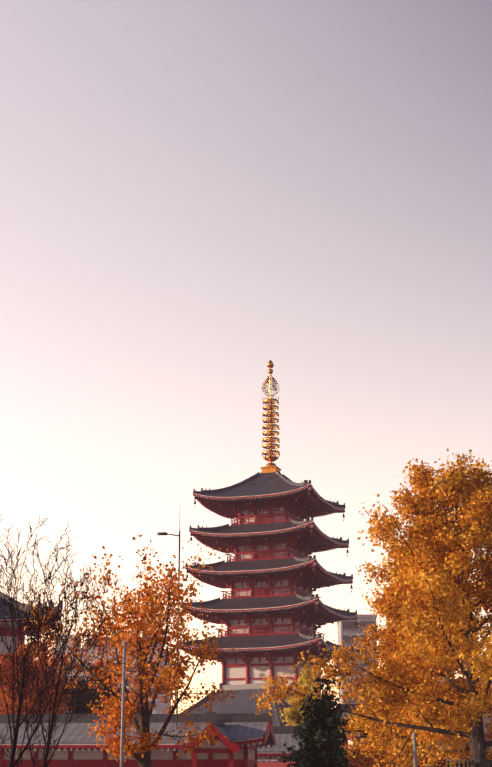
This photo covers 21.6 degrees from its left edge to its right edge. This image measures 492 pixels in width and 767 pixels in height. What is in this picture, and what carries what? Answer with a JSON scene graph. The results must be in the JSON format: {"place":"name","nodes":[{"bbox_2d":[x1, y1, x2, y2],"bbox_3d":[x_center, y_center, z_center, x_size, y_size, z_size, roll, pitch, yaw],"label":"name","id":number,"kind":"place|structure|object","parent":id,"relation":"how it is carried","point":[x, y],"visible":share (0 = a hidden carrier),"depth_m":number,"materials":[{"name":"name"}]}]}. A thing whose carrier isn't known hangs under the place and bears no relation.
{"place":"outdoors","nodes":[
{"label":"outdoors","id":0,"kind":"place"},
{"bbox_2d":[0,622,24,712],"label":"hozomon body","id":1,"kind":"object","parent":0,"point":[9,638],"visible":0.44,"depth_m":103.59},
{"bbox_2d":[0,593,66,706],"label":"building roof","id":2,"kind":"structure","parent":1,"relation":"on","point":[6,617],"depth_m":103.70,"materials":[{"name":"grey tile"}]},
{"bbox_2d":[24,535,236,766],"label":"zelkova tree","id":3,"kind":"object","parent":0,"point":[156,685],"depth_m":45.01,"materials":[{"name":"orange plant"}]},
{"bbox_2d":[179,680,293,725],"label":"roof","id":4,"kind":"structure","parent":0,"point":[243,702],"depth_m":137.63,"materials":[{"name":"tile"}]},
{"bbox_2d":[0,0,491,713],"label":"sky","id":5,"kind":"structure","parent":0,"point":[196,196],"materials":[{"name":"pink"}]},
{"bbox_2d":[257,726,345,761],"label":"hall","id":6,"kind":"structure","parent":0,"point":[283,735],"depth_m":82.36,"materials":[{"name":"grey metal"}]},
{"bbox_2d":[257,759,277,761],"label":"wall","id":7,"kind":"structure","parent":6,"relation":"attached to","point":[267,760],"depth_m":80.38,"materials":[{"name":"white paint"}]},
{"bbox_2d":[337,614,378,703],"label":"building","id":8,"kind":"structure","parent":0,"point":[346,630],"depth_m":315.00,"materials":[{"name":"grey concrete"}]},
{"bbox_2d":[334,704,491,766],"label":"building","id":9,"kind":"structure","parent":0,"point":[353,707],"depth_m":70.39,"materials":[{"name":"grey metal"}]},
{"bbox_2d":[445,758,470,766],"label":"fence","id":10,"kind":"object","parent":9,"relation":"attached to","point":[459,764],"visible":0.71,"depth_m":59.06,"materials":[{"name":"white paint"}]},
{"label":"ground","id":11,"kind":"structure","parent":0,"visible":0},
{"bbox_2d":[0,621,82,713],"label":"maple tree","id":12,"kind":"object","parent":11,"relation":"on","point":[7,663],"depth_m":91.36,"materials":[{"name":"brown plant"}]},
{"bbox_2d":[0,515,104,766],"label":"bare tree trunk","id":13,"kind":"object","parent":11,"relation":"on","point":[37,637],"visible":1,"depth_m":29.20,"materials":[{"name":"brown plant"}]},
{"bbox_2d":[0,535,137,766],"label":"bare tree trunk","id":14,"kind":"object","parent":11,"relation":"on","point":[50,729],"visible":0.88,"depth_m":31.69,"materials":[{"name":"brown plant"}]},
{"bbox_2d":[41,663,155,713],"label":"dark tree","id":15,"kind":"object","parent":11,"relation":"on","point":[90,692],"depth_m":100.39,"materials":[{"name":"black plant"}]},
{"bbox_2d":[51,622,171,713],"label":"building","id":16,"kind":"structure","parent":11,"relation":"on","point":[160,707],"depth_m":353.85,"materials":[{"name":"white concrete"}]},
{"bbox_2d":[120,640,125,766],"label":"pole","id":17,"kind":"object","parent":11,"relation":"on","point":[122,709],"visible":1,"depth_m":38.68,"materials":[{"name":"grey metal"}]},
{"bbox_2d":[0,710,275,766],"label":"hall","id":18,"kind":"structure","parent":11,"relation":"on","point":[247,734],"depth_m":69.17,"materials":[{"name":"grey metal"}]},
{"bbox_2d":[157,524,180,725],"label":"tall lamp pole","id":19,"kind":"object","parent":11,"relation":"on","point":[162,533],"visible":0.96,"depth_m":73.93,"materials":[{"name":"grey metal"}]},
{"bbox_2d":[206,496,336,693],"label":"pagoda","id":20,"kind":"object","parent":11,"relation":"on","point":[249,667],"visible":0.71,"depth_m":157.39,"materials":[{"name":"red paint"}]},
{"bbox_2d":[176,470,360,665],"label":"pagoda roofs","id":21,"kind":"structure","parent":20,"relation":"on","point":[271,485],"depth_m":156.82,"materials":[{"name":"grey tile"}]},
{"bbox_2d":[260,360,281,472],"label":"pagoda spire","id":22,"kind":"structure","parent":21,"relation":"on","point":[270,426],"depth_m":167.00,"materials":[{"name":"gold metal"}]},
{"bbox_2d":[257,762,295,766],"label":"red awning","id":23,"kind":"object","parent":11,"relation":"on","point":[270,764],"depth_m":79.50,"materials":[{"name":"red fabric"}]},
{"bbox_2d":[279,663,319,725],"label":"ginkgo tree","id":24,"kind":"object","parent":11,"relation":"on","point":[292,714],"depth_m":96.20,"materials":[{"name":"yellow plant"}]},
{"bbox_2d":[281,677,354,766],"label":"cedar tree","id":25,"kind":"object","parent":11,"relation":"on","point":[315,737],"depth_m":44.73,"materials":[{"name":"green plant"}]},
{"bbox_2d":[342,727,366,764],"bbox_3d":[4.031,16.088,53.331,2.040,3.707,0.280,0,-17,1],"label":"dark lamp post","id":26,"kind":"object","parent":11,"relation":"on","point":[362,735],"visible":0.35,"depth_m":53.62,"materials":[{"name":"black metal"}]},
{"bbox_2d":[250,448,491,766],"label":"ginkgo tree","id":27,"kind":"object","parent":11,"relation":"on","point":[460,487],"depth_m":50.78,"materials":[{"name":"orange plant"}]},
{"bbox_2d":[338,662,440,766],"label":"ginkgo tree","id":28,"kind":"object","parent":11,"relation":"on","point":[358,750],"depth_m":67.40,"materials":[{"name":"orange plant"}]},
{"bbox_2d":[412,732,417,766],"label":"post","id":29,"kind":"object","parent":11,"relation":"on","point":[414,749],"visible":1,"depth_m":47.72,"materials":[{"name":"grey metal"}]},
{"bbox_2d":[345,533,491,766],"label":"ginkgo tree","id":30,"kind":"object","parent":11,"relation":"on","point":[389,633],"depth_m":58.60,"materials":[{"name":"orange plant"}]},
{"bbox_2d":[470,725,491,766],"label":"bronze statue","id":31,"kind":"object","parent":11,"relation":"on","point":[480,761],"visible":1,"depth_m":43.68,"materials":[{"name":"metal"}]}
]}

